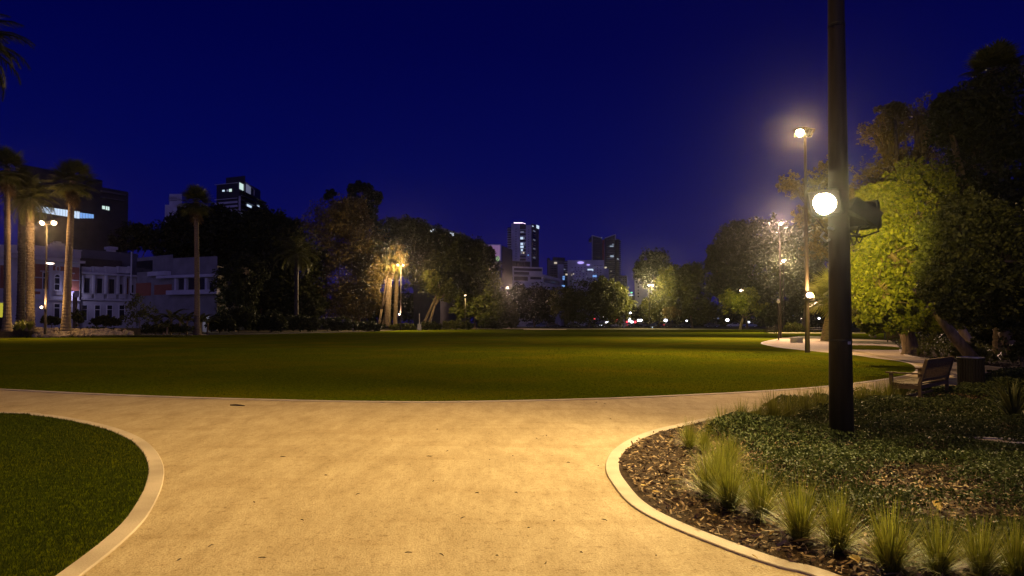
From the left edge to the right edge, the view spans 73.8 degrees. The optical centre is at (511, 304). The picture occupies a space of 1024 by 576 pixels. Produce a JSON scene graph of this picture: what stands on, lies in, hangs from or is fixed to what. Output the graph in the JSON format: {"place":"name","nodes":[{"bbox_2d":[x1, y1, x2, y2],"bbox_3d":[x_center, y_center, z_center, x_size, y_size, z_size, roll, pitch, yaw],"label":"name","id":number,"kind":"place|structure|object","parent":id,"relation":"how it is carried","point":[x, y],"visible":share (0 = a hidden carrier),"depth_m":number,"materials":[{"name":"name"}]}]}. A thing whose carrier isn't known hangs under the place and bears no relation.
{"place":"outdoors","nodes":[
{"label":"outdoors","id":0,"kind":"place"},
{"bbox_2d":[0,14,35,101],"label":"palm tree","id":1,"kind":"object","parent":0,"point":[3,49],"visible":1,"depth_m":15.68,"materials":[{"name":"green plant"}]},
{"bbox_2d":[0,241,137,327],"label":"heritage building","id":2,"kind":"structure","parent":0,"point":[104,282],"depth_m":129.44,"materials":[{"name":"paint"}]},
{"bbox_2d":[0,328,139,329],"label":"flower bed ground","id":3,"kind":"structure","parent":0,"point":[88,328],"depth_m":82.63,"materials":[{"name":"brown soil"}]},
{"bbox_2d":[88,314,121,327],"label":"shrub","id":4,"kind":"object","parent":3,"relation":"on","point":[106,321],"visible":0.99,"depth_m":83.70,"materials":[{"name":"green plant"}]},
{"bbox_2d":[0,328,140,337],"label":"ground step","id":5,"kind":"object","parent":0,"point":[8,334],"visible":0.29,"depth_m":72.04,"materials":[{"name":"grey concrete"}]},
{"bbox_2d":[0,144,33,330],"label":"palm tree","id":6,"kind":"object","parent":5,"relation":"on","point":[8,176],"visible":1,"depth_m":68.44,"materials":[{"name":"green plant"}]},
{"bbox_2d":[2,168,42,328],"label":"palm tree","id":7,"kind":"object","parent":5,"relation":"on","point":[20,315],"visible":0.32,"depth_m":75.87,"materials":[{"name":"brown plant"}]},
{"bbox_2d":[0,176,59,330],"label":"palm tree","id":8,"kind":"object","parent":5,"relation":"on","point":[29,203],"visible":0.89,"depth_m":70.88,"materials":[{"name":"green plant"}]},
{"bbox_2d":[38,219,58,333],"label":"lamp post","id":9,"kind":"object","parent":5,"relation":"on","point":[44,222],"visible":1,"depth_m":70.02,"materials":[{"name":"metal"}]},
{"bbox_2d":[45,158,99,330],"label":"palm tree","id":10,"kind":"object","parent":5,"relation":"on","point":[72,191],"visible":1,"depth_m":70.37,"materials":[{"name":"green plant"}]},
{"bbox_2d":[17,164,127,252],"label":"office tower","id":11,"kind":"structure","parent":0,"point":[100,215],"depth_m":215.46,"materials":[{"name":"black"}]},
{"bbox_2d":[0,412,148,575],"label":"lawn","id":12,"kind":"structure","parent":0,"point":[45,572],"depth_m":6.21,"materials":[{"name":"green plant"}]},
{"bbox_2d":[165,194,206,221],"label":"apartment block","id":13,"kind":"structure","parent":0,"point":[172,205],"depth_m":263.36,"materials":[{"name":"grey concrete"}]},
{"bbox_2d":[136,254,249,330],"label":"civic building","id":14,"kind":"structure","parent":0,"point":[164,282],"depth_m":127.80,"materials":[{"name":"grey concrete"}]},
{"bbox_2d":[214,176,267,266],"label":"stepped tower","id":15,"kind":"structure","parent":0,"point":[238,191],"depth_m":240.11,"materials":[{"name":"black"}]},
{"bbox_2d":[141,325,472,334],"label":"flower bed ground","id":16,"kind":"structure","parent":0,"point":[255,332],"depth_m":104.63,"materials":[{"name":"brown soil"}]},
{"bbox_2d":[107,220,159,311],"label":"park tree","id":17,"kind":"object","parent":16,"relation":"on","point":[138,235],"visible":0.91,"depth_m":163.94,"materials":[{"name":"green plant"}]},
{"bbox_2d":[120,293,158,327],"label":"shrub","id":18,"kind":"object","parent":16,"relation":"on","point":[144,311],"visible":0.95,"depth_m":95.74,"materials":[{"name":"green plant"}]},
{"bbox_2d":[139,321,194,333],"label":"shrub","id":19,"kind":"object","parent":16,"relation":"on","point":[147,327],"visible":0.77,"depth_m":83.61,"materials":[{"name":"green plant"}]},
{"bbox_2d":[146,206,192,257],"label":"park tree","id":20,"kind":"object","parent":16,"relation":"on","point":[173,230],"visible":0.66,"depth_m":148.45,"materials":[{"name":"green plant"}]},
{"bbox_2d":[174,183,214,334],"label":"palm tree","id":21,"kind":"object","parent":16,"relation":"on","point":[194,208],"visible":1,"depth_m":85.88,"materials":[{"name":"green plant"}]},
{"bbox_2d":[173,200,248,266],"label":"park tree","id":22,"kind":"object","parent":16,"relation":"on","point":[218,238],"visible":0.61,"depth_m":147.17,"materials":[{"name":"green plant"}]},
{"bbox_2d":[204,313,237,332],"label":"shrub","id":23,"kind":"object","parent":16,"relation":"on","point":[226,323],"visible":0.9,"depth_m":95.51,"materials":[{"name":"green plant"}]},
{"bbox_2d":[209,250,270,331],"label":"park tree","id":24,"kind":"object","parent":16,"relation":"on","point":[236,293],"visible":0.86,"depth_m":115.16,"materials":[{"name":"green plant"}]},
{"bbox_2d":[220,306,259,332],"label":"shrub","id":25,"kind":"object","parent":16,"relation":"on","point":[244,318],"visible":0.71,"depth_m":99.61,"materials":[{"name":"green plant"}]},
{"bbox_2d":[224,199,306,282],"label":"park tree","id":26,"kind":"object","parent":16,"relation":"on","point":[256,234],"visible":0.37,"depth_m":143.33,"materials":[{"name":"green plant"}]},
{"bbox_2d":[250,309,289,331],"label":"shrub","id":27,"kind":"object","parent":16,"relation":"on","point":[266,321],"visible":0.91,"depth_m":105.49,"materials":[{"name":"green plant"}]},
{"bbox_2d":[244,220,331,328],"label":"park tree","id":28,"kind":"object","parent":16,"relation":"on","point":[277,294],"visible":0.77,"depth_m":135.48,"materials":[{"name":"green plant"}]},
{"bbox_2d":[272,236,321,329],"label":"palm tree","id":29,"kind":"object","parent":16,"relation":"on","point":[297,254],"visible":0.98,"depth_m":121.82,"materials":[{"name":"green plant"}]},
{"bbox_2d":[284,314,321,331],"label":"shrub","id":30,"kind":"object","parent":16,"relation":"on","point":[300,322],"visible":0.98,"depth_m":111.46,"materials":[{"name":"green plant"}]},
{"bbox_2d":[282,193,390,329],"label":"park tree","id":31,"kind":"object","parent":16,"relation":"on","point":[354,222],"visible":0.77,"depth_m":141.22,"materials":[{"name":"green plant"}]},
{"bbox_2d":[318,315,359,330],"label":"shrub","id":32,"kind":"object","parent":16,"relation":"on","point":[332,323],"visible":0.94,"depth_m":117.44,"materials":[{"name":"green plant"}]},
{"bbox_2d":[323,180,383,321],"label":"pine tree","id":33,"kind":"object","parent":16,"relation":"on","point":[370,193],"visible":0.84,"depth_m":170.12,"materials":[{"name":"green plant"}]},
{"bbox_2d":[354,320,385,331],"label":"shrub","id":34,"kind":"object","parent":16,"relation":"on","point":[374,326],"visible":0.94,"depth_m":119.44,"materials":[{"name":"green plant"}]},
{"bbox_2d":[345,285,399,324],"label":"background tree","id":35,"kind":"object","parent":16,"relation":"on","point":[373,317],"visible":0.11,"depth_m":198.37,"materials":[{"name":"green plant"}]},
{"bbox_2d":[357,240,409,323],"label":"park tree","id":36,"kind":"object","parent":16,"relation":"on","point":[368,271],"visible":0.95,"depth_m":139.27,"materials":[{"name":"green plant"}]},
{"bbox_2d":[367,237,412,325],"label":"palm tree","id":37,"kind":"object","parent":16,"relation":"on","point":[387,313],"visible":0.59,"depth_m":140.47,"materials":[{"name":"green plant"}]},
{"bbox_2d":[380,282,413,324],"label":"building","id":38,"kind":"structure","parent":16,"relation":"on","point":[406,304],"depth_m":213.79,"materials":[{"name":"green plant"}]},
{"bbox_2d":[371,214,430,323],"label":"park tree","id":39,"kind":"object","parent":16,"relation":"on","point":[404,226],"visible":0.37,"depth_m":163.09,"materials":[{"name":"green plant"}]},
{"bbox_2d":[393,250,415,323],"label":"palm tree","id":40,"kind":"object","parent":16,"relation":"on","point":[395,310],"visible":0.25,"depth_m":144.73,"materials":[{"name":"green plant"}]},
{"bbox_2d":[413,224,470,327],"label":"hotel building","id":41,"kind":"structure","parent":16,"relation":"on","point":[422,302],"depth_m":197.85,"materials":[{"name":"black"}]},
{"bbox_2d":[0,329,921,400],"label":"lawn","id":42,"kind":"structure","parent":0,"point":[506,339],"depth_m":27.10,"materials":[{"name":"green plant"}]},
{"bbox_2d":[6,334,193,336],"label":"curb","id":43,"kind":"object","parent":42,"relation":"on","point":[151,335],"visible":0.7,"depth_m":73.82,"materials":[{"name":"grey concrete"}]},
{"bbox_2d":[421,269,457,329],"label":"park tree","id":44,"kind":"object","parent":42,"relation":"on","point":[446,291],"visible":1,"depth_m":141.40,"materials":[{"name":"green plant"}]},
{"bbox_2d":[400,223,490,329],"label":"park tree","id":45,"kind":"object","parent":42,"relation":"on","point":[459,259],"visible":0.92,"depth_m":147.98,"materials":[{"name":"green plant"}]},
{"bbox_2d":[442,319,473,329],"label":"shrub","id":46,"kind":"object","parent":42,"relation":"on","point":[457,324],"visible":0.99,"depth_m":149.48,"materials":[{"name":"green plant"}]},
{"bbox_2d":[776,221,782,337],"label":"lamp post","id":47,"kind":"object","parent":42,"relation":"on","point":[780,223],"visible":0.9,"depth_m":69.00,"materials":[{"name":"metal"}]},
{"bbox_2d":[773,211,827,326],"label":"park tree","id":48,"kind":"object","parent":42,"relation":"on","point":[794,268],"visible":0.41,"depth_m":129.00,"materials":[{"name":"green plant"}]},
{"bbox_2d":[793,127,814,352],"bbox_3d":[15.489,-3.430,36.090,1.145,12.047,0.728,0,-2,0],"label":"lamp post","id":49,"kind":"object","parent":42,"relation":"on","point":[803,132],"visible":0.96,"depth_m":36.02,"materials":[{"name":"dark metal"},{"name":"glowing lamp glass"}]},
{"bbox_2d":[480,244,511,326],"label":"billboard building","id":50,"kind":"structure","parent":0,"point":[507,267],"depth_m":240.07,"materials":[{"name":"grey"}]},
{"bbox_2d":[0,334,999,575],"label":"path","id":51,"kind":"structure","parent":0,"point":[225,464],"depth_m":6.62,"materials":[{"name":"beige concrete"}]},
{"bbox_2d":[0,412,163,575],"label":"kerb","id":52,"kind":"structure","parent":51,"relation":"on","point":[127,527],"depth_m":5.80,"materials":[{"name":"concrete"}]},
{"bbox_2d":[0,336,919,402],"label":"kerb","id":53,"kind":"structure","parent":51,"relation":"on","point":[915,366],"depth_m":14.52,"materials":[{"name":"concrete"}]},
{"bbox_2d":[606,372,987,575],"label":"kerb","id":54,"kind":"structure","parent":51,"relation":"on","point":[628,495],"depth_m":5.38,"materials":[{"name":"concrete"}]},
{"bbox_2d":[775,154,854,265],"bbox_3d":[18.952,-3.112,42.048,5.261,12.223,2.293,0,-2,0],"label":"branching tree","id":55,"kind":"object","parent":51,"relation":"on","point":[791,185],"visible":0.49,"depth_m":42.08,"materials":[{"name":"green plant"}]},
{"bbox_2d":[800,264,856,340],"bbox_3d":[28.515,-0.091,60.047,5.965,6.998,6.244,0,-2,0],"label":"tree","id":56,"kind":"object","parent":51,"relation":"on","point":[820,287],"visible":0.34,"depth_m":59.77,"materials":[{"name":"green plant"}]},
{"bbox_2d":[827,90,983,354],"bbox_3d":[20.419,-4.554,36.016,12.775,14.791,5.237,1,-2,-25],"label":"spreading tree","id":57,"kind":"object","parent":51,"relation":"on","point":[892,116],"visible":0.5,"depth_m":36.55,"materials":[{"name":"green plant"}]},
{"bbox_2d":[850,155,1023,356],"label":"spreading tree","id":58,"kind":"object","parent":51,"relation":"on","point":[884,283],"visible":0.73,"depth_m":23.76,"materials":[{"name":"green plant"}]},
{"bbox_2d":[0,0,1023,322],"label":"sky","id":59,"kind":"structure","parent":0,"point":[651,124],"materials":[{"name":"blue"}]},
{"bbox_2d":[507,222,538,266],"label":"apartment tower","id":60,"kind":"structure","parent":0,"point":[523,242],"depth_m":421.42,"materials":[{"name":"black concrete"}]},
{"bbox_2d":[512,261,561,326],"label":"banded building","id":61,"kind":"structure","parent":0,"point":[525,273],"depth_m":255.20,"materials":[{"name":"grey glass"}]},
{"bbox_2d":[547,257,567,325],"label":"office block","id":62,"kind":"structure","parent":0,"point":[557,267],"depth_m":332.74,"materials":[{"name":"black"}]},
{"bbox_2d":[568,260,608,325],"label":"white building","id":63,"kind":"structure","parent":0,"point":[589,269],"depth_m":300.46,"materials":[{"name":"black"}]},
{"bbox_2d":[589,234,620,322],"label":"apartment tower","id":64,"kind":"structure","parent":0,"point":[612,254],"depth_m":451.57,"materials":[{"name":"grey concrete"}]},
{"bbox_2d":[635,274,653,323],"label":"lit top building","id":65,"kind":"structure","parent":0,"point":[641,292],"depth_m":271.27,"materials":[{"name":"black"}]},
{"bbox_2d":[441,325,977,333],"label":"ground","id":66,"kind":"structure","parent":0,"point":[856,329],"depth_m":176.66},
{"bbox_2d":[448,262,506,328],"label":"park tree","id":67,"kind":"object","parent":66,"relation":"on","point":[481,301],"visible":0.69,"depth_m":164.40,"materials":[{"name":"green plant"}]},
{"bbox_2d":[470,234,504,290],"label":"park tree","id":68,"kind":"object","parent":66,"relation":"on","point":[491,257],"visible":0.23,"depth_m":204.49,"materials":[{"name":"green plant"}]},
{"bbox_2d":[478,316,504,328],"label":"shrub","id":69,"kind":"object","parent":66,"relation":"on","point":[484,323],"visible":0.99,"depth_m":159.50,"materials":[{"name":"green plant"}]},
{"bbox_2d":[478,287,519,328],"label":"park tree","id":70,"kind":"object","parent":66,"relation":"on","point":[510,313],"visible":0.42,"depth_m":173.66,"materials":[{"name":"green plant"}]},
{"bbox_2d":[504,281,561,326],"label":"park tree","id":71,"kind":"object","parent":66,"relation":"on","point":[536,309],"visible":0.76,"depth_m":212.73,"materials":[{"name":"green plant"}]},
{"bbox_2d":[546,275,638,327],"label":"park tree","id":72,"kind":"object","parent":66,"relation":"on","point":[601,296],"visible":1,"depth_m":183.18,"materials":[{"name":"green plant"}]},
{"bbox_2d":[622,303,681,326],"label":"background tree","id":73,"kind":"object","parent":66,"relation":"on","point":[634,316],"visible":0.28,"depth_m":260.02,"materials":[{"name":"green plant"}]},
{"bbox_2d":[632,247,680,326],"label":"park tree","id":74,"kind":"object","parent":66,"relation":"on","point":[642,269],"visible":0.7,"depth_m":233.85,"materials":[{"name":"green plant"}]},
{"bbox_2d":[638,264,683,327],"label":"park tree","id":75,"kind":"object","parent":66,"relation":"on","point":[645,306],"visible":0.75,"depth_m":190.64,"materials":[{"name":"green plant"}]},
{"bbox_2d":[656,261,719,327],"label":"park tree","id":76,"kind":"object","parent":66,"relation":"on","point":[690,304],"visible":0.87,"depth_m":188.17,"materials":[{"name":"green plant"}]},
{"bbox_2d":[678,309,760,326],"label":"background tree","id":77,"kind":"object","parent":66,"relation":"on","point":[731,317],"visible":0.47,"depth_m":259.98,"materials":[{"name":"green plant"}]},
{"bbox_2d":[717,286,770,329],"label":"park tree","id":78,"kind":"object","parent":66,"relation":"on","point":[744,300],"visible":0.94,"depth_m":151.14,"materials":[{"name":"green plant"}]},
{"bbox_2d":[701,212,808,328],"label":"park tree","id":79,"kind":"object","parent":66,"relation":"on","point":[744,252],"visible":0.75,"depth_m":167.49,"materials":[{"name":"green plant"}]},
{"bbox_2d":[759,295,804,329],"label":"park tree","id":80,"kind":"object","parent":66,"relation":"on","point":[793,306],"visible":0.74,"depth_m":149.01,"materials":[{"name":"green plant"}]},
{"bbox_2d":[799,292,857,327],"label":"background tree","id":81,"kind":"object","parent":66,"relation":"on","point":[815,316],"visible":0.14,"depth_m":198.61,"materials":[{"name":"green plant"}]},
{"bbox_2d":[472,327,976,327],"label":"road","id":82,"kind":"structure","parent":0,"point":[642,327],"depth_m":209.59,"materials":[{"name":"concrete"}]},
{"bbox_2d":[618,352,1023,575],"bbox_3d":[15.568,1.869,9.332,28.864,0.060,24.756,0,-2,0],"label":"mulch bed","id":83,"kind":"object","parent":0,"point":[651,502],"visible":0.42,"depth_m":6.04,"materials":[{"name":"brown wood"}]},
{"bbox_2d":[665,417,707,447],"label":"grass tuft","id":84,"kind":"object","parent":83,"relation":"on","point":[689,435],"visible":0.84,"depth_m":8.64,"materials":[{"name":"green plant"}]},
{"bbox_2d":[665,439,746,497],"bbox_3d":[1.815,1.475,6.254,0.827,0.566,0.848,1,-2,-44],"label":"grass tuft","id":85,"kind":"object","parent":83,"relation":"on","point":[703,477],"visible":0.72,"depth_m":6.20,"materials":[{"name":"green plant"}]},
{"bbox_2d":[695,428,760,480],"bbox_3d":[2.119,1.504,6.818,0.740,0.538,0.794,1,-2,-34],"label":"grass tuft","id":86,"kind":"object","parent":83,"relation":"on","point":[727,451],"visible":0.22,"depth_m":6.83,"materials":[{"name":"green plant"}]},
{"bbox_2d":[686,443,780,508],"bbox_3d":[1.871,1.472,5.885,0.829,0.554,0.795,1,-2,-32],"label":"grass tuft","id":87,"kind":"object","parent":83,"relation":"on","point":[720,492],"visible":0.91,"depth_m":5.83,"materials":[{"name":"green plant"}]},
{"bbox_2d":[710,455,788,526],"bbox_3d":[2.025,1.489,5.605,0.771,0.504,0.797,1,-2,-21],"label":"grass tuft","id":88,"kind":"object","parent":83,"relation":"on","point":[756,502],"visible":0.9,"depth_m":5.55,"materials":[{"name":"green plant"}]},
{"bbox_2d":[750,386,792,422],"bbox_3d":[4.116,1.573,10.751,0.871,0.607,0.908,0,-2,16],"label":"grass tuft","id":89,"kind":"object","parent":83,"relation":"on","point":[773,408],"visible":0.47,"depth_m":10.71,"materials":[{"name":"green plant"}]},
{"bbox_2d":[777,388,809,417],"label":"grass tuft","id":90,"kind":"object","parent":83,"relation":"on","point":[790,413],"visible":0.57,"depth_m":11.04,"materials":[{"name":"green plant"}]},
{"bbox_2d":[750,470,843,540],"bbox_3d":[2.111,1.456,5.000,0.740,0.538,0.794,0,-2,12],"label":"grass tuft","id":91,"kind":"object","parent":83,"relation":"on","point":[796,507],"visible":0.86,"depth_m":4.98,"materials":[{"name":"green plant"}]},
{"bbox_2d":[791,385,826,416],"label":"grass tuft","id":92,"kind":"object","parent":83,"relation":"on","point":[805,398],"visible":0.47,"depth_m":11.46,"materials":[{"name":"green plant"}]},
{"bbox_2d":[787,478,883,554],"bbox_3d":[2.295,1.472,4.787,0.724,0.496,0.743,0,-2,2],"label":"grass tuft","id":93,"kind":"object","parent":83,"relation":"on","point":[841,527],"visible":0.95,"depth_m":4.75,"materials":[{"name":"green plant"}]},
{"bbox_2d":[806,0,882,439],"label":"lamp post","id":94,"kind":"object","parent":83,"relation":"on","point":[846,216],"visible":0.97,"depth_m":9.38,"materials":[{"name":"metal"}]},
{"bbox_2d":[701,367,1023,574],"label":"ground cover","id":95,"kind":"object","parent":83,"relation":"on","point":[966,422],"visible":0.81,"depth_m":8.18,"materials":[{"name":"green plant"}]},
{"bbox_2d":[825,490,950,572],"bbox_3d":[2.434,1.451,4.396,0.774,0.517,0.742,0,-2,14],"label":"grass tuft","id":96,"kind":"object","parent":83,"relation":"on","point":[890,549],"visible":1,"depth_m":4.34,"materials":[{"name":"green plant"}]},
{"bbox_2d":[885,356,954,398],"bbox_3d":[8.292,1.507,13.827,1.824,0.891,0.755,1,-2,-43],"label":"park bench","id":97,"kind":"object","parent":83,"relation":"on","point":[933,372],"visible":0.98,"depth_m":13.48,"materials":[{"name":"wood"}]},
{"bbox_2d":[884,498,997,575],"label":"grass tuft","id":98,"kind":"object","parent":83,"relation":"on","point":[943,564],"visible":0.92,"depth_m":4.31,"materials":[{"name":"green plant"}]},
{"bbox_2d":[911,184,1023,324],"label":"spreading tree","id":99,"kind":"object","parent":83,"relation":"on","point":[968,277],"visible":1,"depth_m":16.25,"materials":[{"name":"green plant"}]},
{"bbox_2d":[957,356,984,386],"bbox_3d":[11.341,1.668,16.870,0.594,0.749,0.594,0,-2,0],"label":"litter bin","id":100,"kind":"object","parent":83,"relation":"on","point":[970,368],"visible":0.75,"depth_m":16.65,"materials":[{"name":"wood"}]},
{"bbox_2d":[942,507,1023,575],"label":"grass tuft","id":101,"kind":"object","parent":83,"relation":"on","point":[979,549],"visible":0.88,"depth_m":4.29,"materials":[{"name":"green plant"}]},
{"bbox_2d":[956,505,1023,575],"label":"grass tuft","id":102,"kind":"object","parent":83,"relation":"on","point":[1017,551],"visible":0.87,"depth_m":4.23,"materials":[{"name":"green plant"}]},
{"bbox_2d":[980,375,1023,416],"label":"strap plant","id":103,"kind":"object","parent":83,"relation":"on","point":[1011,403],"visible":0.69,"depth_m":10.09,"materials":[{"name":"green plant"}]},
{"bbox_2d":[893,340,1019,367],"bbox_3d":[38.604,2.679,40.944,42.791,0.060,42.000,0,-2,0],"label":"mulch bed","id":104,"kind":"object","parent":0,"point":[998,364],"visible":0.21,"depth_m":28.23,"materials":[{"name":"soil"}]},
{"bbox_2d":[895,335,1023,363],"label":"ground cover","id":105,"kind":"object","parent":104,"relation":"on","point":[949,345],"visible":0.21,"depth_m":30.68,"materials":[{"name":"green plant"}]},
{"bbox_2d":[917,59,1023,358],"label":"spreading tree","id":106,"kind":"object","parent":104,"relation":"on","point":[970,122],"visible":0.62,"depth_m":29.46,"materials":[{"name":"green plant"}]},
{"bbox_2d":[969,325,992,349],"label":"shrub","id":107,"kind":"object","parent":104,"relation":"on","point":[982,335],"visible":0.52,"depth_m":32.78,"materials":[{"name":"green plant"}]},
{"bbox_2d":[958,37,1023,355],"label":"palm tree","id":108,"kind":"object","parent":104,"relation":"on","point":[1001,52],"visible":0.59,"depth_m":31.83,"materials":[{"name":"green plant"}]},
{"bbox_2d":[997,321,1023,366],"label":"shrub","id":109,"kind":"object","parent":104,"relation":"on","point":[1017,336],"visible":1,"depth_m":23.93,"materials":[{"name":"green plant"}]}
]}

